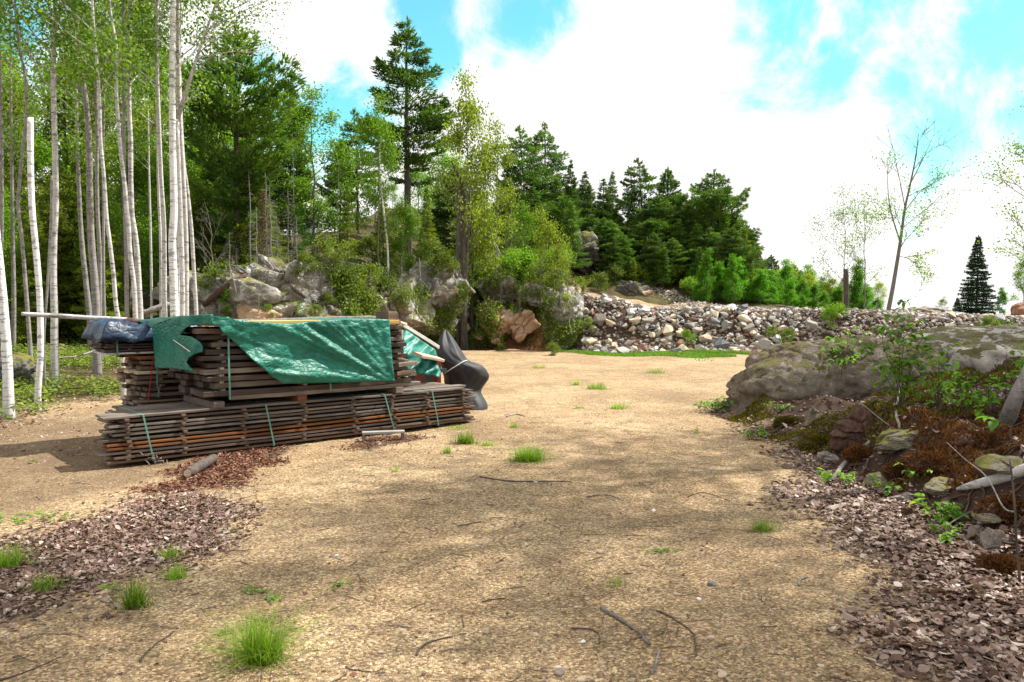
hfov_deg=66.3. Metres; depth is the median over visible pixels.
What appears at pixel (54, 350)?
birch tree
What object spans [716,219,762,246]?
pine tree
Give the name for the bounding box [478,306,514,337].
boulder
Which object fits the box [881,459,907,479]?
moss hump
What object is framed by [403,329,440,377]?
tarp
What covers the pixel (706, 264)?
poplar sapling
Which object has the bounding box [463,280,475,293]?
fallen log
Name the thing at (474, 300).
shrub
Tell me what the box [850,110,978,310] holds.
bare tree
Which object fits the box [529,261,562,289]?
shrub
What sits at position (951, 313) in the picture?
rubble stone
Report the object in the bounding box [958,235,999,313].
spruce tree
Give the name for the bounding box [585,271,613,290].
shrub
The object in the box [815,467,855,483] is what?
seedling
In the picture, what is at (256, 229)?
dead tree
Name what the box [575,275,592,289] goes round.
shrub
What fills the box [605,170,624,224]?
spruce tree
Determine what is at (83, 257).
birch tree
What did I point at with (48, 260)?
birch tree
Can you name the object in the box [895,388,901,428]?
bare stick
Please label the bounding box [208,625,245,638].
grass clump
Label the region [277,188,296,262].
dead tree
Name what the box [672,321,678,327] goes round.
rubble stone
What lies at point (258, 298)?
dry brush
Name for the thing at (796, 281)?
poplar sapling
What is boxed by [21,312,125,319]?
pole
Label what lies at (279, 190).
spruce tree
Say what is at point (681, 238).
spruce tree
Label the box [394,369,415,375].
plank
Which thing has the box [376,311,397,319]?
beam
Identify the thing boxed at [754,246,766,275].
hemlock tree
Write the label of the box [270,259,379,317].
rock outcrop
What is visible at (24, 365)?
boulder
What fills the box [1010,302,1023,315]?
boulder
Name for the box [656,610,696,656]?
stick
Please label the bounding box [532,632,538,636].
pebble
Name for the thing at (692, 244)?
spruce tree
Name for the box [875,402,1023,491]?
moss
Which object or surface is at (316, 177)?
maple tree
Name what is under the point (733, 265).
poplar sapling
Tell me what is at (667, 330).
rubble stone
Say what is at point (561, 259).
shrub
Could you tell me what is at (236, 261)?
dry brush
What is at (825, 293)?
poplar sapling
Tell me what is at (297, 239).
dead tree
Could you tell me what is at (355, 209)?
hemlock tree
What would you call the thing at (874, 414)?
bare stick
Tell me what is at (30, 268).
hemlock tree
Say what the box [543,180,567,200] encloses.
pine tree
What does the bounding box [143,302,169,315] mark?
fallen log
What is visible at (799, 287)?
poplar sapling
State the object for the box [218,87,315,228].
maple tree
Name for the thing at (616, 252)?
spruce tree
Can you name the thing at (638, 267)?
shrub
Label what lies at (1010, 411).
leaning trunk
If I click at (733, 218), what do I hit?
pine tree
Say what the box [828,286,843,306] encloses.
poplar sapling
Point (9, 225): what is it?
maple tree
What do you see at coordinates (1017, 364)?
sapling
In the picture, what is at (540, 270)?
dry brush
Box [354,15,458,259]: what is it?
pine tree
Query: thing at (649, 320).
rubble stone
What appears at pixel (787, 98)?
sky
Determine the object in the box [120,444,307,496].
bark chips
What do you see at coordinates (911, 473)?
seedling
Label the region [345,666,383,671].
stick
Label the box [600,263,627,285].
shrub
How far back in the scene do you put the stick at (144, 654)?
3.67 m
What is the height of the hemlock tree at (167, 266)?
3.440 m
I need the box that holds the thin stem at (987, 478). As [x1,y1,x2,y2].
[946,442,1013,511]
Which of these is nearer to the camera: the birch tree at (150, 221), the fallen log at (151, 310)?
the fallen log at (151, 310)
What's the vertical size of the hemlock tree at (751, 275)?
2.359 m
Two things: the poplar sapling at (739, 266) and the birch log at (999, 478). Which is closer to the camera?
the birch log at (999, 478)
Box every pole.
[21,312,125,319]
[234,315,375,320]
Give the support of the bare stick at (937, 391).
on the ground at (544, 396)
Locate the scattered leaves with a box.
[1,402,928,681]
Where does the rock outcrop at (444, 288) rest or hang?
on the ground at (544, 396)
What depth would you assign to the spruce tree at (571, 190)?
41.61 m
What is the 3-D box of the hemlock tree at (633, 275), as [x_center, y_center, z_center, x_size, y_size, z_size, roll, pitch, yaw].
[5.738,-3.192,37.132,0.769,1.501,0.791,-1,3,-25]
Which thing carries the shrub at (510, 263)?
on the ground at (544, 396)
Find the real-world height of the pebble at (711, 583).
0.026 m
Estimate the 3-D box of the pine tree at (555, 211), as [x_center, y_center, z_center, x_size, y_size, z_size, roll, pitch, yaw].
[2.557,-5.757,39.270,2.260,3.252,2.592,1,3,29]
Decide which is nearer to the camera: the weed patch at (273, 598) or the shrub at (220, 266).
the weed patch at (273, 598)
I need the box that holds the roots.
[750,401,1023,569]
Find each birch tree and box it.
[0,0,51,419]
[0,0,63,350]
[0,0,65,259]
[0,0,128,387]
[0,0,133,356]
[0,0,166,374]
[2,0,132,347]
[6,0,153,399]
[11,0,113,365]
[22,0,180,318]
[27,117,43,409]
[28,0,166,358]
[35,0,165,388]
[43,175,52,391]
[74,0,211,318]
[81,0,234,316]
[92,0,196,316]
[98,0,199,318]
[111,0,266,316]
[117,0,204,314]
[120,0,257,315]
[133,0,222,315]
[176,0,310,315]
[347,85,409,277]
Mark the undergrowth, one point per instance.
(345, 287)
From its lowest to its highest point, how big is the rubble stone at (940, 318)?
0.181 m
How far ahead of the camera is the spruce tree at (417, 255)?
31.29 m
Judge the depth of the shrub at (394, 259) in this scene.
29.54 m
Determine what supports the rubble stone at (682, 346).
in the rubble at (787, 311)
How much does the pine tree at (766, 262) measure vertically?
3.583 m
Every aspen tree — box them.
[417,63,513,350]
[468,113,528,304]
[798,179,891,303]
[833,192,914,308]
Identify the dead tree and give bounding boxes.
[243,207,270,263]
[245,151,252,263]
[251,175,282,261]
[254,191,271,254]
[259,188,284,261]
[269,213,283,256]
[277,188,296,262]
[288,217,309,259]
[289,131,298,250]
[335,172,340,247]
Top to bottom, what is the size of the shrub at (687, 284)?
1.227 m
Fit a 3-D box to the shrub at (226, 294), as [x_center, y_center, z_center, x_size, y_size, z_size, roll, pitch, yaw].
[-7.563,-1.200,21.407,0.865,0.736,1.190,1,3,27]
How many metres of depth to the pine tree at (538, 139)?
45.02 m
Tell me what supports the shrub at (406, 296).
on the rock outcrop at (409, 316)
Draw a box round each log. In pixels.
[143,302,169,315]
[183,454,217,477]
[202,273,246,306]
[282,274,305,298]
[294,274,328,280]
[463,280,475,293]
[956,464,1023,490]
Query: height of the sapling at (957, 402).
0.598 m
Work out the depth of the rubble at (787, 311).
27.59 m
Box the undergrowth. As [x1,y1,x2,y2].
[197,257,584,349]
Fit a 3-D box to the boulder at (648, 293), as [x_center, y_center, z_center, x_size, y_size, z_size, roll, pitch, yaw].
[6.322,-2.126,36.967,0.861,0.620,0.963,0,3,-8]
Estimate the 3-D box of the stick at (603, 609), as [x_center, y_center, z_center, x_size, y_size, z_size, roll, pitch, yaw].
[0.569,1.421,3.932,0.029,0.037,0.503,-1,3,-21]
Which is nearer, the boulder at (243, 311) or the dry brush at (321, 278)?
the boulder at (243, 311)
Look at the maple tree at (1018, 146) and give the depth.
20.10 m
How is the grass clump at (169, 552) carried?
on the ground at (544, 396)
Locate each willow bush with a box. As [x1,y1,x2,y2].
[524,204,575,310]
[772,260,801,305]
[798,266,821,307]
[817,272,842,308]
[817,283,836,303]
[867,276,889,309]
[935,296,948,308]
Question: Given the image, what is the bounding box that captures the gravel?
[572,278,1004,315]
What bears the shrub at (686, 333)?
on the rubble at (787, 311)
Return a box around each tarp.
[81,319,213,343]
[138,314,394,383]
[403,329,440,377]
[436,329,488,409]
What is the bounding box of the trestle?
[362,430,404,441]
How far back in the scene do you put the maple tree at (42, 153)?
28.87 m
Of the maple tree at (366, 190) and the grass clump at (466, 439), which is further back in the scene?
the maple tree at (366, 190)
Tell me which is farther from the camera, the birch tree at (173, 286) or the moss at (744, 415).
the birch tree at (173, 286)
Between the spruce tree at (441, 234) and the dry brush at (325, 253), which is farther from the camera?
the spruce tree at (441, 234)
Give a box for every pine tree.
[145,21,307,268]
[193,110,271,254]
[315,138,358,231]
[328,107,382,232]
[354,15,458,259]
[420,164,494,255]
[494,124,560,207]
[515,200,538,229]
[517,121,569,197]
[520,181,559,205]
[526,205,549,238]
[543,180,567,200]
[543,194,584,242]
[576,184,598,220]
[580,214,599,231]
[591,204,630,234]
[592,217,613,268]
[595,220,634,268]
[596,243,629,281]
[596,256,612,277]
[611,238,640,275]
[613,213,632,237]
[615,158,669,227]
[618,194,684,241]
[620,260,638,280]
[624,215,639,227]
[625,217,672,272]
[625,232,652,273]
[626,219,669,242]
[637,232,676,283]
[640,251,659,280]
[643,165,694,233]
[658,237,693,284]
[675,167,751,242]
[675,229,696,257]
[686,227,726,260]
[687,196,748,223]
[695,211,740,239]
[707,228,736,263]
[707,254,725,278]
[709,227,759,296]
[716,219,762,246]
[738,228,768,269]
[765,255,779,274]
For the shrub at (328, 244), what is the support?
on the rock outcrop at (306, 286)
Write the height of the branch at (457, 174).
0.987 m
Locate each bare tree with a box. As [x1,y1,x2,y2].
[510,199,513,254]
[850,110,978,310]
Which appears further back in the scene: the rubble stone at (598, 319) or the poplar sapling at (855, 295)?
the poplar sapling at (855, 295)
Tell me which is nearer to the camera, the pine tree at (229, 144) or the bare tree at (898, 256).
the bare tree at (898, 256)
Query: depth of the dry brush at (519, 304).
29.30 m
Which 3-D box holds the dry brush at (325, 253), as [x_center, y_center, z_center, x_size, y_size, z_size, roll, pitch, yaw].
[-5.438,-2.577,22.904,0.730,1.491,0.764,-1,3,-27]
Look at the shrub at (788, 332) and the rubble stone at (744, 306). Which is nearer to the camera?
the shrub at (788, 332)
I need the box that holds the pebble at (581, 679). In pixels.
[577,676,585,681]
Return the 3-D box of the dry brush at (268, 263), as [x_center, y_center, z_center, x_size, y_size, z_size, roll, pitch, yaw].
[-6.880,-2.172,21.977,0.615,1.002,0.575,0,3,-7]
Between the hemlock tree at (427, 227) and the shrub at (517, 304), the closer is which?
the shrub at (517, 304)
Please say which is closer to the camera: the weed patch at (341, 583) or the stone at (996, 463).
the weed patch at (341, 583)
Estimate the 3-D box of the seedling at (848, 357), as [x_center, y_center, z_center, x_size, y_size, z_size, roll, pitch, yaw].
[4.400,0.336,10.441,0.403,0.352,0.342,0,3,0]
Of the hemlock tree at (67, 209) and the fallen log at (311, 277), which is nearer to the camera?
the fallen log at (311, 277)
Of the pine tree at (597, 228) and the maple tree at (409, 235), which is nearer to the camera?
the maple tree at (409, 235)
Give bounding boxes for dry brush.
[221,233,240,276]
[233,248,239,272]
[250,277,263,313]
[265,247,273,280]
[281,269,299,315]
[317,260,327,292]
[320,229,336,275]
[392,257,409,295]
[422,265,431,294]
[426,258,436,292]
[512,286,526,317]
[538,257,545,287]
[556,278,560,306]
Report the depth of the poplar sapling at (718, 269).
35.90 m
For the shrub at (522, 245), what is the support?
on the ground at (544, 396)
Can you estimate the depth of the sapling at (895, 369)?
8.04 m
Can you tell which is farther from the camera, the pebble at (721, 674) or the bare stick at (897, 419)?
the bare stick at (897, 419)
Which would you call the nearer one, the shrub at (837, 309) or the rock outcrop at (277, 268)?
the rock outcrop at (277, 268)
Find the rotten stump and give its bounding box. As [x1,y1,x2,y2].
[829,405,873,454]
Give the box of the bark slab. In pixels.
[121,318,141,323]
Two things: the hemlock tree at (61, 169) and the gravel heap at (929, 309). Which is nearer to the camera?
the hemlock tree at (61, 169)
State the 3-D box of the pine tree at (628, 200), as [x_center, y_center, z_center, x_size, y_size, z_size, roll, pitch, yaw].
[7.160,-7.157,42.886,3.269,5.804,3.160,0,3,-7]
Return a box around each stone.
[582,337,596,345]
[589,324,596,333]
[593,314,606,324]
[605,319,615,325]
[616,347,629,352]
[624,340,633,345]
[628,326,635,331]
[629,317,640,323]
[629,346,637,351]
[638,345,647,350]
[642,317,655,323]
[649,332,655,337]
[661,324,673,335]
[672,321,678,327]
[675,339,684,346]
[676,330,681,336]
[678,344,687,349]
[683,306,691,310]
[687,322,694,328]
[692,326,702,333]
[694,344,703,348]
[698,334,713,342]
[708,310,718,317]
[709,317,721,323]
[714,339,730,348]
[720,312,727,317]
[721,306,729,311]
[721,320,732,329]
[728,304,736,309]
[736,335,742,340]
[737,304,747,308]
[738,314,751,321]
[739,322,746,325]
[743,323,754,332]
[749,349,760,354]
[750,330,756,335]
[755,338,771,349]
[771,334,781,342]
[804,406,819,425]
[805,319,817,329]
[817,451,838,462]
[863,472,888,487]
[874,427,917,452]
[891,492,913,502]
[901,313,914,322]
[923,476,951,495]
[936,317,946,320]
[947,311,955,317]
[967,525,984,538]
[972,512,1004,523]
[975,454,1023,474]
[980,527,1012,550]
[994,313,1004,320]
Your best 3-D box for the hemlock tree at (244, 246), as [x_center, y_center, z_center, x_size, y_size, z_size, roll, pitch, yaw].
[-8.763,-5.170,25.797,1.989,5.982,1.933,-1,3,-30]
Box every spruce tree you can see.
[188,165,246,272]
[189,89,285,242]
[266,80,318,249]
[371,207,387,244]
[414,228,429,262]
[425,182,448,239]
[489,179,531,248]
[515,270,524,284]
[519,186,542,241]
[527,208,553,250]
[544,176,576,232]
[553,200,592,273]
[563,158,586,230]
[576,171,595,231]
[590,178,618,226]
[601,237,626,282]
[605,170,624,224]
[651,247,672,288]
[669,218,692,284]
[677,194,695,242]
[679,223,713,276]
[688,247,702,291]
[952,297,964,311]
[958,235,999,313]
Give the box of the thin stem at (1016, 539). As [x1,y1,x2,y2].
[1009,459,1020,581]
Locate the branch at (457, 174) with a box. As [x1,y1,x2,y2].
[451,160,465,186]
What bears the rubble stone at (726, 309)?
in the rubble at (787, 311)
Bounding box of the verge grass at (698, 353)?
[550,349,750,360]
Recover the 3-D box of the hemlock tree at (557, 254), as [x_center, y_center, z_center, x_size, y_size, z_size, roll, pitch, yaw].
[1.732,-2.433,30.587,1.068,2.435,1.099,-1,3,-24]
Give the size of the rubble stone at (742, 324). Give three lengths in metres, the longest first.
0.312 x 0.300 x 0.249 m
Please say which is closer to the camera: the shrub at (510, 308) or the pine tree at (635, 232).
the shrub at (510, 308)
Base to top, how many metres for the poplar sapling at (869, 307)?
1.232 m
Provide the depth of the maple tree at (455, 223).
33.59 m
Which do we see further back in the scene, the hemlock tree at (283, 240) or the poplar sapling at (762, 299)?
the poplar sapling at (762, 299)
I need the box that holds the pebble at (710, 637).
[706,635,714,639]
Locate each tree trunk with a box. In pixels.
[378,134,388,276]
[455,181,460,346]
[459,186,466,350]
[468,203,473,336]
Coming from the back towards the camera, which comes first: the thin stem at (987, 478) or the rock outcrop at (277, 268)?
the rock outcrop at (277, 268)
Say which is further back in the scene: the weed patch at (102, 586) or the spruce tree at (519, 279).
the spruce tree at (519, 279)
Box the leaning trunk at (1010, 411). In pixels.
[998,366,1023,425]
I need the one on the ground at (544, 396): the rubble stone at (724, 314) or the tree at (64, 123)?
the tree at (64, 123)
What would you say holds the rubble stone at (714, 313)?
in the rubble at (787, 311)
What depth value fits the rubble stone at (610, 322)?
28.50 m
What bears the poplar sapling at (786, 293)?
on the ground at (544, 396)
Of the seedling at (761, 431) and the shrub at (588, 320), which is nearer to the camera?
the seedling at (761, 431)
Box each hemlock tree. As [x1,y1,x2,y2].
[3,72,37,304]
[4,163,85,337]
[7,188,90,340]
[7,211,49,336]
[9,206,62,347]
[17,157,130,340]
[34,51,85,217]
[57,170,145,338]
[61,180,131,337]
[146,149,245,273]
[148,220,198,316]
[188,178,218,273]
[216,98,276,265]
[241,199,291,254]
[280,232,293,255]
[336,185,363,259]
[348,190,364,221]
[370,193,393,265]
[415,184,436,255]
[442,149,502,250]
[466,175,504,256]
[499,178,519,256]
[549,249,564,289]
[627,259,639,282]
[710,249,723,290]
[736,226,762,291]
[742,257,759,297]
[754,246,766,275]
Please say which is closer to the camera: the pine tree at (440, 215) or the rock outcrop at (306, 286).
the rock outcrop at (306, 286)
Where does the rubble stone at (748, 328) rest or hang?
in the rubble at (787, 311)
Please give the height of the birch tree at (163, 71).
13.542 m
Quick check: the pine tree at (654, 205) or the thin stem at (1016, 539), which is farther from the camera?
the pine tree at (654, 205)
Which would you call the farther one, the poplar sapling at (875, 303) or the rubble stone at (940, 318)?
the poplar sapling at (875, 303)
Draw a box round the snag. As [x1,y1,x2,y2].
[843,269,848,308]
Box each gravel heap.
[891,306,963,312]
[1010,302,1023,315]
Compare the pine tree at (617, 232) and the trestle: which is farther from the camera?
the pine tree at (617, 232)
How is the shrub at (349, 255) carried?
on the ground at (544, 396)
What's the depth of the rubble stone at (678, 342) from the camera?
27.57 m
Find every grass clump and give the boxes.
[0,539,58,568]
[14,566,75,592]
[102,571,198,611]
[114,586,375,681]
[144,561,204,586]
[147,539,186,561]
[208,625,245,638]
[441,445,453,453]
[445,424,472,430]
[447,430,484,444]
[476,440,499,446]
[493,443,555,463]
[582,381,615,389]
[583,566,629,588]
[602,402,632,409]
[644,368,664,373]
[727,514,800,533]
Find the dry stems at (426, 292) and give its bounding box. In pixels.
[207,257,581,345]
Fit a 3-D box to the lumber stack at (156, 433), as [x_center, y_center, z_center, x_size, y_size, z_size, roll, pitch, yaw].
[-2.518,0.951,9.567,4.800,0.556,1.068,-2,3,-41]
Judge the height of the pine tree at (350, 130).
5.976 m
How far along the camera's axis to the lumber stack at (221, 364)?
8.78 m
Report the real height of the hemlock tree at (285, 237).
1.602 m
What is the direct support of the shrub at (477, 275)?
on the ground at (544, 396)
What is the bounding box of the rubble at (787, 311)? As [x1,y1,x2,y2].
[573,292,1023,352]
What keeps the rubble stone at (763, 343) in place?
in the rubble at (787, 311)
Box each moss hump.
[772,415,801,428]
[796,433,830,451]
[841,443,873,462]
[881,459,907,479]
[901,450,960,476]
[939,429,1018,450]
[970,552,1023,576]
[972,493,1023,522]
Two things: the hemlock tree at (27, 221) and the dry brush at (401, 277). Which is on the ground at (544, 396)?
the hemlock tree at (27, 221)
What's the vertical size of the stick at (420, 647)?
0.017 m
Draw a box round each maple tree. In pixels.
[1,24,49,248]
[2,43,30,154]
[4,56,67,196]
[4,105,72,263]
[4,186,41,319]
[4,190,16,264]
[4,203,15,302]
[4,203,23,303]
[24,1,164,224]
[31,64,83,218]
[48,71,114,212]
[59,0,185,316]
[59,119,168,316]
[62,15,200,293]
[113,149,202,303]
[118,85,208,256]
[163,134,223,265]
[189,131,267,255]
[215,137,287,254]
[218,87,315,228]
[264,80,367,256]
[283,158,341,234]
[304,216,324,241]
[360,178,389,225]
[382,177,403,218]
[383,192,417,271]
[385,201,424,273]
[401,167,435,248]
[412,144,465,244]
[449,220,476,258]
[500,200,540,274]
[967,91,1023,290]
[1006,251,1023,301]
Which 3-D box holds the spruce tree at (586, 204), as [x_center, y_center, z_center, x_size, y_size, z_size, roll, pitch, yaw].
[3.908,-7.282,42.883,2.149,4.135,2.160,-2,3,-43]
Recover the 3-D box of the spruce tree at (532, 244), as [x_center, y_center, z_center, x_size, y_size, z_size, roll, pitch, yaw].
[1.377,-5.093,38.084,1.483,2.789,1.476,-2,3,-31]
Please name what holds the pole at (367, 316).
on the tarp at (333, 350)
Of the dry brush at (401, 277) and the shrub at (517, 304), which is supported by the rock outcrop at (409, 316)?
the dry brush at (401, 277)
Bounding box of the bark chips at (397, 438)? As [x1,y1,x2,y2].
[327,433,438,450]
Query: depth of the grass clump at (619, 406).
12.31 m
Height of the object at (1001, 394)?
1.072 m
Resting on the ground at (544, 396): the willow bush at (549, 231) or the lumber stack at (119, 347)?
the willow bush at (549, 231)
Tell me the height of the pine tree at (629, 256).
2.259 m
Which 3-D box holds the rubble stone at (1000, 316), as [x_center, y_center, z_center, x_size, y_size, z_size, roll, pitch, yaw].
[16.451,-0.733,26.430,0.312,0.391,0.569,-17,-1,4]
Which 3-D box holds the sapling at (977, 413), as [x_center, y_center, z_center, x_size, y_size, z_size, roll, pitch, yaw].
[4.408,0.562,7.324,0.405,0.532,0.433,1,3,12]
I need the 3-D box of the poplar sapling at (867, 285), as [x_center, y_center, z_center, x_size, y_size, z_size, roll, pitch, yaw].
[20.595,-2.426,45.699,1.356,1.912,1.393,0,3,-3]
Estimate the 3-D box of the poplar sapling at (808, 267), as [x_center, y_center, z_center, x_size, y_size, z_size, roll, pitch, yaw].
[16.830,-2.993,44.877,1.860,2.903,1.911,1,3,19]
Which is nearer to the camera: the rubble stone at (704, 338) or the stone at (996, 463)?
the stone at (996, 463)
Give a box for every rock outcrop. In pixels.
[149,270,297,318]
[231,254,327,298]
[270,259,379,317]
[377,272,435,330]
[408,259,463,335]
[542,283,583,349]
[563,231,600,273]
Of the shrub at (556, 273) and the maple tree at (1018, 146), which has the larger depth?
the shrub at (556, 273)
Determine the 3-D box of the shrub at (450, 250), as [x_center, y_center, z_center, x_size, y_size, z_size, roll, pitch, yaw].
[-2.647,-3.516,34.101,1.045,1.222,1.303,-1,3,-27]
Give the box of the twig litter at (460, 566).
[0,414,1005,681]
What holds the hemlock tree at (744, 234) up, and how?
on the ground at (544, 396)
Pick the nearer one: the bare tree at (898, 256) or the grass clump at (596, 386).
the grass clump at (596, 386)
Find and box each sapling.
[188,200,227,267]
[286,203,314,254]
[684,266,692,289]
[690,273,706,301]
[693,247,716,301]
[698,283,714,301]
[708,261,725,300]
[714,274,723,299]
[718,256,749,303]
[722,253,745,303]
[740,265,753,301]
[744,276,769,302]
[744,281,751,300]
[746,269,774,304]
[762,269,784,301]
[765,282,780,303]
[775,273,784,303]
[776,258,796,306]
[779,280,796,305]
[780,278,799,305]
[783,276,808,306]
[791,270,808,307]
[793,278,811,306]
[799,295,806,307]
[800,264,821,307]
[802,283,820,307]
[811,276,830,307]
[816,291,830,307]
[820,283,832,306]
[820,326,869,363]
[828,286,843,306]
[830,289,843,304]
[849,258,875,308]
[849,286,861,308]
[857,299,935,406]
[860,289,872,309]
[862,283,875,309]
[870,297,883,309]
[907,343,962,409]
[941,361,999,418]
[958,375,1011,420]
[986,343,1023,402]
[994,287,1009,314]
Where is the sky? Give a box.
[1,0,1023,313]
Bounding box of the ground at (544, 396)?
[0,208,1023,681]
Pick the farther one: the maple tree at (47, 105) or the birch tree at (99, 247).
the maple tree at (47, 105)
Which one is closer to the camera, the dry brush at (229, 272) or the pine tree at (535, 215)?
the dry brush at (229, 272)
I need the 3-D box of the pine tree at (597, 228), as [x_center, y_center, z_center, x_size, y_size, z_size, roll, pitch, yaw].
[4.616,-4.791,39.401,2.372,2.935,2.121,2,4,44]
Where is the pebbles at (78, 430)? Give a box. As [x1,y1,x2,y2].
[0,415,103,463]
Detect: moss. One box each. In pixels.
[727,361,1019,455]
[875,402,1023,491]
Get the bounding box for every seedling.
[693,395,735,412]
[739,426,768,439]
[764,401,792,413]
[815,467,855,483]
[823,353,860,379]
[870,473,905,496]
[894,462,934,481]
[909,492,972,522]
[928,520,964,542]
[975,415,1023,446]
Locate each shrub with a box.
[196,257,245,273]
[196,266,226,290]
[214,288,231,309]
[217,309,233,317]
[259,303,275,317]
[266,245,288,259]
[289,300,310,317]
[290,250,322,277]
[306,233,353,262]
[308,304,324,316]
[320,291,337,306]
[340,246,362,267]
[349,260,389,284]
[349,262,362,275]
[352,231,385,262]
[356,278,368,296]
[361,300,381,315]
[380,257,396,273]
[382,240,410,268]
[385,258,422,273]
[389,256,411,277]
[394,286,415,310]
[412,236,453,269]
[416,303,432,320]
[421,248,460,279]
[431,306,447,322]
[445,247,455,259]
[452,281,474,295]
[467,295,479,312]
[468,263,493,297]
[496,342,506,350]
[497,244,540,280]
[497,249,545,285]
[501,237,534,252]
[501,303,539,318]
[508,287,527,309]
[521,333,533,345]
[526,265,544,281]
[529,246,549,266]
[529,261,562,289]
[533,244,578,271]
[536,264,571,291]
[538,311,559,331]
[545,247,576,270]
[546,342,562,355]
[559,291,579,315]
[561,269,573,281]
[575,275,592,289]
[578,316,594,330]
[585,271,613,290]
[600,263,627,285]
[620,259,647,280]
[638,259,675,287]
[671,263,687,285]
[679,275,703,299]
[680,328,697,343]
[764,325,779,337]
[774,327,799,342]
[819,301,849,328]
[974,313,1003,325]
[986,320,1014,325]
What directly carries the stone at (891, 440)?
on the ground at (544, 396)
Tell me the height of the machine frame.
0.800 m
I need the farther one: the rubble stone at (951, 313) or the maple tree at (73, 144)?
the maple tree at (73, 144)
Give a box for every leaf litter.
[0,344,126,428]
[0,483,277,658]
[284,258,582,350]
[697,368,1023,681]
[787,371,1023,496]
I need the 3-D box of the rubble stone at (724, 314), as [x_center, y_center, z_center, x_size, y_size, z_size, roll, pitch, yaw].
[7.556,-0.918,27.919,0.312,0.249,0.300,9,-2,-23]
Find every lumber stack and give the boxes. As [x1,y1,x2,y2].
[89,339,153,355]
[93,382,475,465]
[112,353,227,408]
[168,320,420,408]
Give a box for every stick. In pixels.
[0,652,68,680]
[139,631,173,661]
[229,265,236,293]
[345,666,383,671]
[416,635,452,655]
[480,476,570,481]
[482,598,514,601]
[571,627,599,644]
[600,606,650,644]
[651,650,659,673]
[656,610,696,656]
[798,576,808,585]
[830,440,870,481]
[860,402,889,425]
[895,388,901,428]
[902,388,980,397]
[929,511,980,536]
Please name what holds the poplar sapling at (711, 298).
on the ground at (544, 396)
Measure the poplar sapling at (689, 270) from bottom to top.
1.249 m
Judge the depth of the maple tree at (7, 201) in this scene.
26.19 m
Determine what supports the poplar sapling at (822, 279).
on the ground at (544, 396)
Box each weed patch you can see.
[0,509,83,524]
[97,583,120,589]
[238,585,267,593]
[264,593,283,601]
[325,579,349,591]
[638,546,678,552]
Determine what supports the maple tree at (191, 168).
on the ground at (544, 396)
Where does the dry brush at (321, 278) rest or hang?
on the rock outcrop at (277, 268)
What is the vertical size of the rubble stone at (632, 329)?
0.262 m
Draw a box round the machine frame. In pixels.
[408,361,446,382]
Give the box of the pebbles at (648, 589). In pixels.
[0,434,956,681]
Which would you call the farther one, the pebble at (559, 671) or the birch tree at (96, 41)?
the birch tree at (96, 41)
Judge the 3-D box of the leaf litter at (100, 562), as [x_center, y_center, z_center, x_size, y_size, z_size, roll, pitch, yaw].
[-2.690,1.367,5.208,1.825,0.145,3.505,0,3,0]
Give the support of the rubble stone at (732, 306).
on the rubble at (787, 311)
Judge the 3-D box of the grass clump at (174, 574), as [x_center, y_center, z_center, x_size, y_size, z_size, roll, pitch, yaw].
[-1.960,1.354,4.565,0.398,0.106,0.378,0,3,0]
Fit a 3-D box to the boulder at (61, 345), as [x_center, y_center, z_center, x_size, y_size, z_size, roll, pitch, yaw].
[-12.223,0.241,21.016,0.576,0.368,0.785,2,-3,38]
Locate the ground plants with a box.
[0,252,322,418]
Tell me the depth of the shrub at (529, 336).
29.78 m
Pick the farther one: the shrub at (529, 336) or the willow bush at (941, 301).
the willow bush at (941, 301)
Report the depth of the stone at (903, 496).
6.31 m
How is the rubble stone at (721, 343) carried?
in the rubble at (787, 311)
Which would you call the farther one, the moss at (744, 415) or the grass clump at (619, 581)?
the moss at (744, 415)
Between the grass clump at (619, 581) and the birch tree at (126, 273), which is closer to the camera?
the grass clump at (619, 581)
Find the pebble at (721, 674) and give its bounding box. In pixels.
[718,671,727,677]
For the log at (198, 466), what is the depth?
7.51 m
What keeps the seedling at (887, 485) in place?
on the ground at (544, 396)
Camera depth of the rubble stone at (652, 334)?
27.97 m
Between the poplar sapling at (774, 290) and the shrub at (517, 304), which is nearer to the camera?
the shrub at (517, 304)
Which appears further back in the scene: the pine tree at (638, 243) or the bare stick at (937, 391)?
the pine tree at (638, 243)
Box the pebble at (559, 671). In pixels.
[554,667,564,676]
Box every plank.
[393,361,417,366]
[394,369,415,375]
[398,320,439,348]
[412,351,444,361]
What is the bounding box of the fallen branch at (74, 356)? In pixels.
[48,351,92,358]
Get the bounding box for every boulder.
[0,349,36,386]
[45,343,69,352]
[236,304,281,318]
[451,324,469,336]
[454,264,469,289]
[474,275,518,303]
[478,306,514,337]
[491,337,500,343]
[510,310,540,342]
[524,282,554,308]
[613,280,650,296]
[642,290,653,295]
[724,335,948,414]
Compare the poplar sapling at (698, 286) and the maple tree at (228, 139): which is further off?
the poplar sapling at (698, 286)
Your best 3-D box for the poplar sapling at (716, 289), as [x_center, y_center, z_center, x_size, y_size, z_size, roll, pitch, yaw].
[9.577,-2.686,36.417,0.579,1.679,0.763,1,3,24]
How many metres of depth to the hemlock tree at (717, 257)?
36.99 m
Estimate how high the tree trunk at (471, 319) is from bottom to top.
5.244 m
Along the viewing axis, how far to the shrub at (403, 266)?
29.94 m
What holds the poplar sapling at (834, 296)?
on the ground at (544, 396)
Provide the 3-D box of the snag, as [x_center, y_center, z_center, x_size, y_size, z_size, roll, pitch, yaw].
[12.764,-1.895,29.945,0.230,1.714,0.220,0,3,0]
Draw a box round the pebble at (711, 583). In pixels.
[707,581,715,586]
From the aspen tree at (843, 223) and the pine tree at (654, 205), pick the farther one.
the pine tree at (654, 205)

